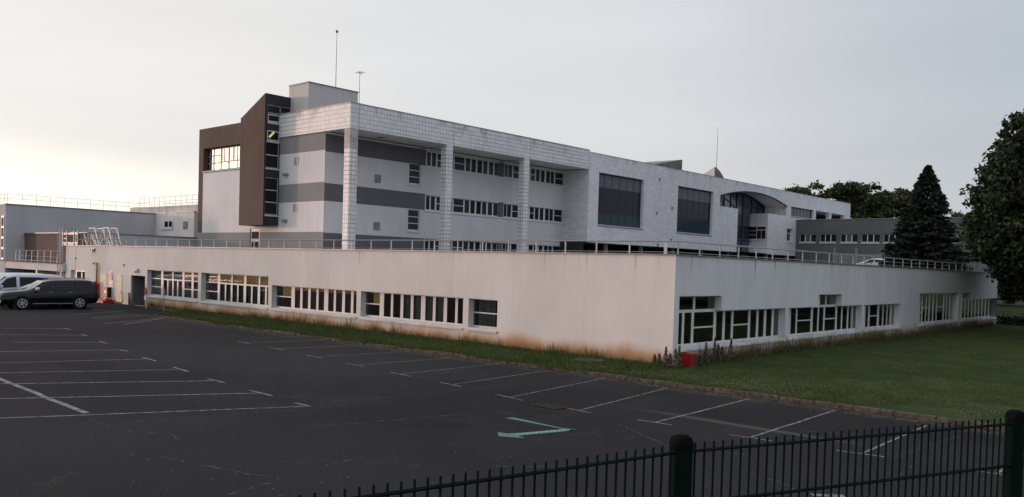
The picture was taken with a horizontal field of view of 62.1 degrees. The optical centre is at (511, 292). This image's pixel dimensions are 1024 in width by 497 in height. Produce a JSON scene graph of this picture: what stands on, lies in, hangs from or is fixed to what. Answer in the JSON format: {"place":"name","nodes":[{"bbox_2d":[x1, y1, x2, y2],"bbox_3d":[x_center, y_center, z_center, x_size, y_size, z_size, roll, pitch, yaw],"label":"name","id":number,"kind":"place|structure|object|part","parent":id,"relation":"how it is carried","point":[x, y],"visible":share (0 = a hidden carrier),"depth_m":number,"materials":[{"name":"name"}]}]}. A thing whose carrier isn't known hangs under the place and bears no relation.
{"place":"outdoors","nodes":[
{"label":"outdoors","id":0,"kind":"place"},
{"bbox_2d":[0,302,1023,496],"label":"car park","id":1,"kind":"structure","parent":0,"point":[297,449],"depth_m":18.40,"materials":[{"name":"grey asphalt"}]},
{"bbox_2d":[0,273,39,274],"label":"parked van","id":2,"kind":"object","parent":1,"relation":"on","point":[18,273],"visible":0.04,"depth_m":56.79,"materials":[{"name":"white metal"}]},
{"bbox_2d":[0,274,62,304],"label":"parked van","id":3,"kind":"object","parent":1,"relation":"on","point":[11,281],"visible":0.12,"depth_m":54.26,"materials":[{"name":"silver metal"}]},
{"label":"side window","id":4,"kind":"part","parent":3,"relation":"part of","materials":[{"name":"black glass"}]},
{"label":"side window","id":5,"kind":"part","parent":3,"relation":"part of","materials":[{"name":"black glass"}]},
{"bbox_2d":[0,250,65,277],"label":"terrace","id":6,"kind":"structure","parent":1,"relation":"on","point":[37,266],"depth_m":69.51,"materials":[{"name":"grey concrete"}]},
{"bbox_2d":[4,283,63,306],"bbox_3d":[-30.008,0.183,53.515,4.000,1.540,2.200,0,2,-45],"label":"parked car","id":7,"kind":"object","parent":1,"relation":"on","point":[58,305],"visible":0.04,"depth_m":53.67,"materials":[{"name":"silver metal"}]},
{"bbox_2d":[0,277,98,309],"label":"parked car","id":8,"kind":"object","parent":1,"relation":"on","point":[77,293],"visible":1,"depth_m":51.56,"materials":[{"name":"black metal"}]},
{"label":"side window","id":9,"kind":"part","parent":8,"relation":"part of","materials":[{"name":"black glass"}]},
{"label":"side window","id":10,"kind":"part","parent":8,"relation":"part of","materials":[{"name":"black glass"}]},
{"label":"side window","id":11,"kind":"part","parent":8,"relation":"part of","materials":[{"name":"black glass"}]},
{"bbox_2d":[97,298,112,302],"bbox_3d":[-29.208,0.638,60.561,2.300,0.340,0.730,3,2,42],"label":"red step","id":12,"kind":"object","parent":1,"relation":"on","point":[101,300],"visible":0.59,"depth_m":59.94,"materials":[{"name":"paint"}]},
{"bbox_2d":[122,292,128,304],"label":"utility cabinet","id":13,"kind":"structure","parent":1,"relation":"on","point":[125,297],"depth_m":58.54,"materials":[{"name":"grey metal"}]},
{"bbox_2d":[144,288,146,308],"bbox_3d":[-23.498,0.386,54.664,0.450,1.350,0.100,3,2,42],"label":"post sign","id":14,"kind":"object","parent":1,"relation":"on","point":[145,293],"visible":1,"depth_m":54.66,"materials":[{"name":"grey metal"}]},
{"bbox_2d":[0,311,1002,496],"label":"road markings","id":15,"kind":"object","parent":1,"relation":"on","point":[83,411],"visible":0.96,"depth_m":21.06,"materials":[{"name":"white paint"}]},
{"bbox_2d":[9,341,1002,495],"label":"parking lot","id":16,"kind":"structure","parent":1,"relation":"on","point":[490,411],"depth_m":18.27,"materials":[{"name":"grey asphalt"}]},
{"bbox_2d":[498,417,576,437],"bbox_3d":[0.071,2.886,18.126,1.947,0.006,1.821,3,2,42],"label":"painted arrow","id":17,"kind":"object","parent":1,"relation":"on","point":[517,435],"visible":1,"depth_m":17.74,"materials":[{"name":"teal paint"}]},
{"bbox_2d":[529,402,570,409],"bbox_3d":[0.916,2.817,21.087,0.900,0.019,0.580,3,2,42],"label":"drain grate","id":18,"kind":"object","parent":1,"relation":"on","point":[549,406],"visible":1,"depth_m":21.01,"materials":[{"name":"metal"}]},
{"bbox_2d":[147,306,1004,430],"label":"kerb","id":19,"kind":"structure","parent":1,"relation":"on","point":[828,404],"depth_m":25.38,"materials":[{"name":"concrete"}]},
{"bbox_2d":[0,0,1023,217],"label":"sky","id":20,"kind":"structure","parent":0,"point":[107,101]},
{"bbox_2d":[197,93,850,260],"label":"building","id":21,"kind":"structure","parent":0,"point":[271,166],"depth_m":69.29,"materials":[{"name":"white concrete"}]},
{"bbox_2d":[202,145,239,172],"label":"window","id":22,"kind":"structure","parent":21,"relation":"in","point":[224,158],"depth_m":69.35,"materials":[{"name":"grey glass"}]},
{"bbox_2d":[250,229,259,247],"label":"window","id":23,"kind":"structure","parent":21,"relation":"in","point":[255,233],"depth_m":65.69,"materials":[{"name":"grey plastic"}]},
{"bbox_2d":[264,177,277,216],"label":"window","id":24,"kind":"structure","parent":21,"relation":"in","point":[271,184],"depth_m":63.02,"materials":[{"name":"black glass"}]},
{"bbox_2d":[265,142,278,169],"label":"window","id":25,"kind":"structure","parent":21,"relation":"in","point":[271,148],"depth_m":62.92,"materials":[{"name":"black glass"}]},
{"bbox_2d":[267,114,279,124],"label":"window","id":26,"kind":"structure","parent":21,"relation":"in","point":[271,117],"depth_m":62.85,"materials":[{"name":"black glass"}]},
{"bbox_2d":[267,130,279,143],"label":"window","id":27,"kind":"structure","parent":21,"relation":"in","point":[275,137],"depth_m":62.93,"materials":[{"name":"black glass"}]},
{"bbox_2d":[268,105,279,113],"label":"window","id":28,"kind":"structure","parent":21,"relation":"in","point":[273,109],"depth_m":62.85,"materials":[{"name":"black glass"}]},
{"bbox_2d":[282,107,289,112],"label":"window","id":29,"kind":"structure","parent":21,"relation":"in","point":[284,110],"depth_m":63.60,"materials":[{"name":"black glass"}]},
{"bbox_2d":[288,81,358,111],"bbox_3d":[-14.332,-14.217,64.799,2.618,2.547,4.579,3,2,42],"label":"penthouse","id":30,"kind":"object","parent":21,"relation":"on","point":[306,95],"visible":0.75,"depth_m":63.30,"materials":[{"name":"paint"}]},
{"bbox_2d":[335,30,337,86],"bbox_3d":[-13.371,-17.590,64.786,0.185,4.845,0.185,1,2,-25],"label":"lightning mast","id":31,"kind":"object","parent":30,"relation":"on","point":[336,55],"visible":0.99,"depth_m":64.75,"materials":[{"name":"grey metal"}]},
{"bbox_2d":[355,71,364,99],"bbox_3d":[-11.617,-14.834,64.898,0.708,4.035,0.600,3,2,42],"label":"tv antenna","id":32,"kind":"object","parent":21,"relation":"on","point":[359,83],"visible":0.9,"depth_m":64.89,"materials":[{"name":"grey metal"}]},
{"bbox_2d":[407,209,419,232],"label":"window","id":33,"kind":"structure","parent":21,"relation":"in","point":[413,215],"depth_m":65.97,"materials":[{"name":"black glass"}]},
{"bbox_2d":[409,163,420,186],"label":"window","id":34,"kind":"structure","parent":21,"relation":"in","point":[414,169],"depth_m":65.87,"materials":[{"name":"glass"}]},
{"bbox_2d":[424,239,496,250],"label":"window","id":35,"kind":"structure","parent":21,"relation":"in","point":[428,245],"depth_m":70.27,"materials":[{"name":"white plastic"}]},
{"bbox_2d":[425,195,499,217],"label":"window","id":36,"kind":"structure","parent":21,"relation":"in","point":[432,203],"depth_m":70.22,"materials":[{"name":"glass"}]},
{"bbox_2d":[426,151,500,177],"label":"window","id":37,"kind":"structure","parent":21,"relation":"in","point":[433,159],"depth_m":70.11,"materials":[{"name":"glass"}]},
{"bbox_2d":[502,243,558,251],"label":"window","id":38,"kind":"structure","parent":21,"relation":"in","point":[512,247],"depth_m":76.54,"materials":[{"name":"white plastic"}]},
{"bbox_2d":[503,204,562,223],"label":"window","id":39,"kind":"structure","parent":21,"relation":"in","point":[510,211],"depth_m":76.86,"materials":[{"name":"glass"}]},
{"bbox_2d":[504,164,563,186],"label":"window","id":40,"kind":"structure","parent":21,"relation":"in","point":[510,171],"depth_m":76.75,"materials":[{"name":"black glass"}]},
{"bbox_2d":[597,173,642,229],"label":"window","id":41,"kind":"structure","parent":21,"relation":"in","point":[619,198],"depth_m":81.58,"materials":[{"name":"grey glass"}]},
{"bbox_2d":[645,160,681,169],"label":"roof fin","id":42,"kind":"object","parent":21,"relation":"on","point":[676,164],"visible":0.43,"depth_m":88.88,"materials":[{"name":"grey metal"}]},
{"bbox_2d":[676,186,711,235],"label":"window","id":43,"kind":"structure","parent":21,"relation":"in","point":[693,209],"depth_m":91.97,"materials":[{"name":"grey glass"}]},
{"bbox_2d":[705,167,723,177],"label":"roof cowl","id":44,"kind":"object","parent":21,"relation":"on","point":[715,171],"visible":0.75,"depth_m":95.52,"materials":[{"name":"metal"}]},
{"bbox_2d":[749,226,765,240],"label":"window","id":45,"kind":"structure","parent":21,"relation":"in","point":[756,233],"depth_m":105.60,"materials":[{"name":"glass"}]},
{"bbox_2d":[786,229,792,242],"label":"window","id":46,"kind":"structure","parent":21,"relation":"in","point":[788,239],"depth_m":109.75,"materials":[{"name":"glass"}]},
{"bbox_2d":[791,207,811,218],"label":"window","id":47,"kind":"structure","parent":21,"relation":"in","point":[798,212],"depth_m":112.38,"materials":[{"name":"grey glass"}]},
{"bbox_2d":[816,214,825,218],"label":"loggia window","id":48,"kind":"structure","parent":21,"relation":"in","point":[818,216],"depth_m":122.46,"materials":[{"name":"black glass"}]},
{"bbox_2d":[159,308,1023,423],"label":"lawn","id":49,"kind":"structure","parent":0,"point":[999,331],"depth_m":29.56,"materials":[{"name":"green plant"}]},
{"bbox_2d":[145,301,996,365],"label":"weeds","id":50,"kind":"object","parent":49,"relation":"on","point":[789,347],"visible":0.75,"depth_m":40.16,"materials":[{"name":"green plant"}]},
{"bbox_2d":[574,358,603,362],"bbox_3d":[2.784,2.453,30.615,1.083,0.070,1.100,3,2,42],"label":"manhole cover","id":51,"kind":"object","parent":49,"relation":"on","point":[580,359],"visible":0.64,"depth_m":30.48,"materials":[{"name":"metal"}]},
{"bbox_2d":[651,354,656,364],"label":"flower spike","id":52,"kind":"object","parent":49,"relation":"on","point":[653,362],"visible":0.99,"depth_m":29.95,"materials":[{"name":"green plant"}]},
{"bbox_2d":[655,353,661,365],"bbox_3d":[5.146,2.352,29.813,0.306,0.463,0.229,2,2,1],"label":"flower spike","id":53,"kind":"object","parent":49,"relation":"on","point":[658,362],"visible":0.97,"depth_m":29.79,"materials":[{"name":"green plant"}]},
{"bbox_2d":[662,346,667,366],"bbox_3d":[5.360,2.241,29.643,0.307,0.747,0.252,2,2,6],"label":"flower spike","id":54,"kind":"object","parent":49,"relation":"on","point":[665,355],"visible":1,"depth_m":29.62,"materials":[{"name":"green plant"}]},
{"bbox_2d":[666,353,673,366],"bbox_3d":[5.495,2.350,29.529,0.275,0.518,0.320,3,2,42],"label":"flower spike","id":55,"kind":"object","parent":49,"relation":"on","point":[670,359],"visible":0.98,"depth_m":29.50,"materials":[{"name":"green plant"}]},
{"bbox_2d":[672,349,678,367],"bbox_3d":[5.633,2.286,29.366,0.262,0.691,0.304,3,2,42],"label":"flower spike","id":56,"kind":"object","parent":49,"relation":"on","point":[675,360],"visible":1,"depth_m":29.33,"materials":[{"name":"green plant"}]},
{"bbox_2d":[677,345,682,366],"bbox_3d":[5.804,2.221,29.550,0.280,0.780,0.256,2,2,-1],"label":"flower spike","id":57,"kind":"object","parent":49,"relation":"on","point":[678,356],"visible":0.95,"depth_m":29.53,"materials":[{"name":"green plant"}]},
{"bbox_2d":[681,353,697,366],"bbox_3d":[6.263,2.416,30.078,0.440,0.485,0.500,3,2,42],"label":"red box","id":58,"kind":"object","parent":49,"relation":"on","point":[689,359],"visible":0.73,"depth_m":29.92,"materials":[{"name":"paint"}]},
{"bbox_2d":[697,354,702,364],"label":"flower spike","id":59,"kind":"object","parent":49,"relation":"on","point":[699,361],"visible":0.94,"depth_m":30.46,"materials":[{"name":"green plant"}]},
{"bbox_2d":[703,342,709,363],"bbox_3d":[7.017,2.210,30.828,0.298,0.806,0.274,1,2,-23],"label":"flower spike","id":60,"kind":"object","parent":49,"relation":"on","point":[706,355],"visible":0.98,"depth_m":30.80,"materials":[{"name":"green plant"}]},
{"bbox_2d":[711,337,717,359],"bbox_3d":[7.441,2.122,31.289,0.273,0.968,0.286,3,2,42],"label":"flower spike","id":61,"kind":"object","parent":49,"relation":"on","point":[715,345],"visible":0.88,"depth_m":31.26,"materials":[{"name":"green plant"}]},
{"bbox_2d":[717,343,720,362],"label":"flower spike","id":62,"kind":"object","parent":49,"relation":"on","point":[718,353],"visible":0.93,"depth_m":31.45,"materials":[{"name":"green plant"}]},
{"bbox_2d":[720,347,724,361],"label":"flower spike","id":63,"kind":"object","parent":49,"relation":"on","point":[723,355],"visible":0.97,"depth_m":31.67,"materials":[{"name":"green plant"}]},
{"bbox_2d":[728,338,733,359],"bbox_3d":[8.307,2.156,32.226,0.295,0.894,0.288,1,2,-16],"label":"flower spike","id":64,"kind":"object","parent":49,"relation":"on","point":[731,347],"visible":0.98,"depth_m":32.19,"materials":[{"name":"green plant"}]},
{"bbox_2d":[507,337,1022,418],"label":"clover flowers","id":65,"kind":"object","parent":49,"relation":"on","point":[808,386],"visible":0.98,"depth_m":25.66,"materials":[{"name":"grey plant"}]},
{"bbox_2d":[950,109,1023,294],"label":"chestnut tree","id":66,"kind":"object","parent":49,"relation":"on","point":[992,231],"visible":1,"depth_m":53.77,"materials":[{"name":"green plant"}]},
{"bbox_2d":[996,312,1023,325],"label":"hedge","id":67,"kind":"object","parent":49,"relation":"on","point":[1015,321],"visible":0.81,"depth_m":63.80,"materials":[{"name":"green plant"}]},
{"bbox_2d":[423,294,1023,423],"bbox_3d":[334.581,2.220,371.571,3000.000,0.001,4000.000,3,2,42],"label":"ground","id":68,"kind":"structure","parent":0,"point":[1017,309],"depth_m":110.80,"materials":[{"name":"green plant"}]},
{"bbox_2d":[24,232,196,279],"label":"brown block","id":69,"kind":"structure","parent":68,"relation":"on","point":[47,242],"depth_m":70.99,"materials":[{"name":"metal"}]},
{"bbox_2d":[64,234,76,245],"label":"window","id":70,"kind":"structure","parent":69,"relation":"in","point":[70,236],"depth_m":68.28,"materials":[{"name":"grey plastic"}]},
{"bbox_2d":[65,239,997,365],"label":"building","id":71,"kind":"structure","parent":68,"relation":"on","point":[645,306],"depth_m":38.67,"materials":[{"name":"white painted plaster"},{"name":"glass"}]},
{"bbox_2d":[57,227,78,274],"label":"caged ladder","id":72,"kind":"object","parent":71,"relation":"attached to","point":[61,240],"visible":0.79,"depth_m":66.24,"materials":[{"name":"metal"}]},
{"bbox_2d":[74,270,84,277],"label":"window","id":73,"kind":"structure","parent":71,"relation":"in","point":[82,271],"depth_m":64.60,"materials":[{"name":"white plastic"}]},
{"bbox_2d":[83,234,95,244],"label":"roof ladder","id":74,"kind":"object","parent":71,"relation":"on","point":[86,241],"visible":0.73,"depth_m":65.27,"materials":[{"name":"grey metal"}]},
{"bbox_2d":[93,262,97,280],"bbox_3d":[-30.304,-0.773,61.900,0.669,2.815,0.150,3,2,42],"label":"gas pipe","id":75,"kind":"object","parent":71,"relation":"attached to","point":[95,263],"visible":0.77,"depth_m":61.71,"materials":[{"name":"metal"}]},
{"bbox_2d":[87,228,106,245],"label":"roof steps","id":76,"kind":"structure","parent":71,"relation":"on","point":[96,236],"depth_m":64.58,"materials":[{"name":"grey metal"}]},
{"bbox_2d":[100,273,106,298],"bbox_3d":[-29.378,-0.387,61.204,1.200,1.900,0.075,3,2,42],"label":"service door","id":77,"kind":"structure","parent":71,"relation":"in","point":[103,277],"depth_m":61.29,"materials":[{"name":"metal"}]},
{"bbox_2d":[103,287,110,297],"bbox_3d":[-28.784,-0.003,60.498,0.760,0.730,0.288,3,2,42],"label":"hose cabinet","id":78,"kind":"object","parent":71,"relation":"attached to","point":[107,292],"visible":1,"depth_m":60.27,"materials":[{"name":"red paint"}]},
{"bbox_2d":[100,227,121,245],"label":"roof steps","id":79,"kind":"structure","parent":71,"relation":"on","point":[108,242],"depth_m":62.99,"materials":[{"name":"grey metal"}]},
{"bbox_2d":[109,271,112,285],"bbox_3d":[-28.438,-0.981,60.341,0.710,1.115,0.048,3,2,42],"label":"no parking sign","id":80,"kind":"object","parent":71,"relation":"attached to","point":[110,277],"visible":1,"depth_m":60.26,"materials":[{"name":"white metal"}]},
{"bbox_2d":[115,274,121,301],"bbox_3d":[-27.466,-0.277,59.482,1.050,1.900,0.075,3,2,42],"label":"service door","id":81,"kind":"structure","parent":71,"relation":"in","point":[118,277],"depth_m":59.51,"materials":[{"name":"metal"}]},
{"bbox_2d":[147,270,197,302],"bbox_3d":[-21.624,-0.437,54.474,6.886,1.836,0.486,3,2,42],"label":"window","id":82,"kind":"structure","parent":71,"relation":"in","point":[189,280],"depth_m":53.78,"materials":[{"name":"grey plastic"}]},
{"bbox_2d":[199,273,267,309],"bbox_3d":[-16.059,-0.116,49.462,7.478,1.836,0.487,3,2,42],"label":"window","id":83,"kind":"structure","parent":71,"relation":"in","point":[228,288],"depth_m":49.54,"materials":[{"name":"white glass"}]},
{"bbox_2d":[270,285,356,318],"bbox_3d":[-10.270,0.453,44.248,7.544,1.366,0.487,3,2,42],"label":"window","id":84,"kind":"structure","parent":71,"relation":"in","point":[336,301],"depth_m":44.12,"materials":[{"name":"grey plastic"}]},
{"bbox_2d":[359,291,462,329],"bbox_3d":[-4.622,0.779,39.160,7.121,1.366,0.485,3,2,42],"label":"window","id":85,"kind":"structure","parent":71,"relation":"in","point":[425,308],"depth_m":39.01,"materials":[{"name":"grey plastic"}]},
{"bbox_2d":[466,299,497,332],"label":"window","id":86,"kind":"structure","parent":71,"relation":"in","point":[487,309],"depth_m":36.16,"materials":[{"name":"black glass"}]},
{"bbox_2d":[677,296,786,351],"bbox_3d":[8.687,1.105,33.278,0.410,1.970,8.808,3,2,42],"label":"window","id":87,"kind":"structure","parent":71,"relation":"in","point":[691,311],"depth_m":32.97,"materials":[{"name":"white plastic"}]},
{"bbox_2d":[787,294,862,340],"bbox_3d":[14.711,1.078,39.965,0.410,1.970,8.782,3,2,42],"label":"window","id":88,"kind":"structure","parent":71,"relation":"in","point":[810,320],"depth_m":40.21,"materials":[{"name":"white plastic"}]},
{"bbox_2d":[863,304,900,332],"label":"window","id":89,"kind":"structure","parent":71,"relation":"in","point":[868,306],"depth_m":45.81,"materials":[{"name":"white plastic"}]},
{"bbox_2d":[918,293,958,326],"bbox_3d":[26.652,1.025,53.217,0.410,1.966,8.695,3,2,42],"label":"window","id":90,"kind":"structure","parent":71,"relation":"in","point":[921,294],"depth_m":53.07,"materials":[{"name":"white plastic"}]},
{"bbox_2d":[959,293,996,322],"bbox_3d":[33.110,0.994,60.385,0.410,1.970,10.603,3,2,42],"label":"window","id":91,"kind":"structure","parent":71,"relation":"in","point":[965,298],"depth_m":59.92,"materials":[{"name":"white plastic"}]},
{"bbox_2d":[795,217,992,271],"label":"grey building","id":92,"kind":"structure","parent":0,"point":[867,236],"depth_m":106.61,"materials":[{"name":"white concrete"}]},
{"bbox_2d":[800,234,815,241],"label":"window","id":93,"kind":"structure","parent":92,"relation":"in","point":[803,237],"depth_m":109.92,"materials":[{"name":"glass"}]},
{"bbox_2d":[820,234,835,241],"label":"window","id":94,"kind":"structure","parent":92,"relation":"in","point":[823,237],"depth_m":108.19,"materials":[{"name":"white plastic"}]},
{"bbox_2d":[840,234,857,243],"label":"window","id":95,"kind":"structure","parent":92,"relation":"in","point":[850,238],"depth_m":106.37,"materials":[{"name":"white plastic"}]},
{"bbox_2d":[860,234,879,243],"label":"window","id":96,"kind":"structure","parent":92,"relation":"in","point":[866,238],"depth_m":104.65,"materials":[{"name":"white plastic"}]},
{"bbox_2d":[882,234,898,243],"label":"window","id":97,"kind":"structure","parent":92,"relation":"in","point":[886,236],"depth_m":103.33,"materials":[{"name":"white plastic"}]},
{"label":"terrain","id":98,"kind":"structure","parent":0,"visible":0},
{"bbox_2d":[0,193,197,272],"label":"wing building","id":99,"kind":"structure","parent":98,"relation":"on","point":[17,221],"depth_m":78.95,"materials":[{"name":"metal"}]},
{"bbox_2d":[1,216,4,258],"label":"strip window","id":100,"kind":"structure","parent":99,"relation":"in","point":[2,216],"depth_m":74.33,"materials":[{"name":"white plastic"}]},
{"bbox_2d":[160,220,172,229],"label":"window","id":101,"kind":"structure","parent":99,"relation":"in","point":[168,224],"depth_m":82.30,"materials":[{"name":"white plastic"}]},
{"bbox_2d":[783,180,824,195],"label":"broadleaf tree","id":102,"kind":"object","parent":98,"relation":"on","point":[803,190],"visible":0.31,"depth_m":148.57,"materials":[{"name":"green plant"}]},
{"bbox_2d":[811,180,900,218],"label":"broadleaf tree","id":103,"kind":"object","parent":98,"relation":"on","point":[862,200],"visible":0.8,"depth_m":148.03,"materials":[{"name":"green plant"}]},
{"bbox_2d":[874,187,911,217],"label":"broadleaf tree","id":104,"kind":"object","parent":98,"relation":"on","point":[902,195],"visible":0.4,"depth_m":156.12,"materials":[{"name":"green plant"}]},
{"bbox_2d":[878,165,973,270],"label":"conifer tree","id":105,"kind":"object","parent":98,"relation":"on","point":[918,238],"visible":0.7,"depth_m":78.82,"materials":[{"name":"green plant"}]},
{"bbox_2d":[948,211,966,216],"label":"broadleaf tree","id":106,"kind":"object","parent":98,"relation":"on","point":[956,214],"visible":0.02,"depth_m":148.85,"materials":[{"name":"green plant"}]},
{"bbox_2d":[996,277,1023,303],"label":"broadleaf tree","id":107,"kind":"object","parent":98,"relation":"on","point":[1011,297],"visible":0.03,"depth_m":127.00,"materials":[{"name":"green plant"}]},
{"label":"courtyard road","id":108,"kind":"structure","parent":0,"visible":0},
{"bbox_2d":[833,254,886,263],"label":"slatted fence","id":109,"kind":"object","parent":108,"relation":"on","point":[836,255],"visible":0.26,"depth_m":102.93,"materials":[{"name":"grey metal"}]},
{"bbox_2d":[855,258,883,265],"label":"parked car","id":110,"kind":"object","parent":108,"relation":"on","point":[870,261],"visible":0.23,"depth_m":94.31,"materials":[{"name":"white metal"}]},
{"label":"retaining wall","id":111,"kind":"object","parent":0,"visible":0},
{"bbox_2d":[298,409,1023,496],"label":"wire fence","id":112,"kind":"object","parent":111,"relation":"on","point":[682,450],"visible":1,"depth_m":3.47,"materials":[{"name":"black metal"}]}
]}

